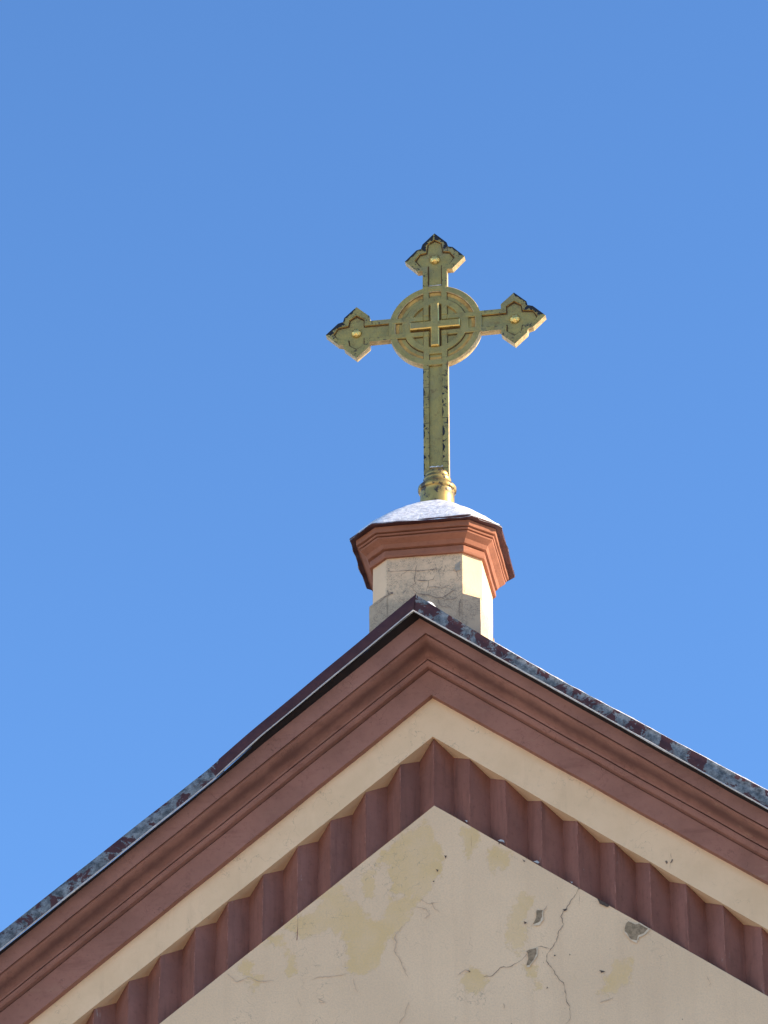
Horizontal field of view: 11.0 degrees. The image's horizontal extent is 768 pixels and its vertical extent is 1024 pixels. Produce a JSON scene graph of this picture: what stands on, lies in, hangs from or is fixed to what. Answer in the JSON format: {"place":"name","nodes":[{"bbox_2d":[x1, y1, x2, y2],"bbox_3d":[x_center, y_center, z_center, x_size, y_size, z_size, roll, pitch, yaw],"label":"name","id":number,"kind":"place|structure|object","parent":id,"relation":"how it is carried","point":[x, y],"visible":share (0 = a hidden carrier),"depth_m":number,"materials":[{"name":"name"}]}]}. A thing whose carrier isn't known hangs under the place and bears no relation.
{"place":"outdoors","nodes":[
{"label":"outdoors","id":0,"kind":"place"},
{"bbox_2d":[0,0,767,947],"label":"sky","id":1,"kind":"structure","parent":0,"point":[194,194],"materials":[{"name":"blue"}]},
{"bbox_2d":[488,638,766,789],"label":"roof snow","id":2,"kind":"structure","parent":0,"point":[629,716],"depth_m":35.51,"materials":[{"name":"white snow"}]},
{"label":"ground","id":3,"kind":"structure","parent":0,"visible":0},
{"bbox_2d":[0,514,767,1023],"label":"church","id":4,"kind":"structure","parent":3,"relation":"on","point":[414,806],"depth_m":35.68,"materials":[{"name":"beige paint"}]},
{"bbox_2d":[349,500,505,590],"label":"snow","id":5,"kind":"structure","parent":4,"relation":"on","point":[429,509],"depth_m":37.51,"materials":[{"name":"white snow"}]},
{"bbox_2d":[326,233,545,502],"bbox_3d":[0.509,-1.383,39.002,2.180,3.162,0.373,-5,-31,8],"label":"cross","id":6,"kind":"object","parent":4,"relation":"on","point":[434,333],"visible":0.96,"depth_m":39.16,"materials":[{"name":"gold metal"}]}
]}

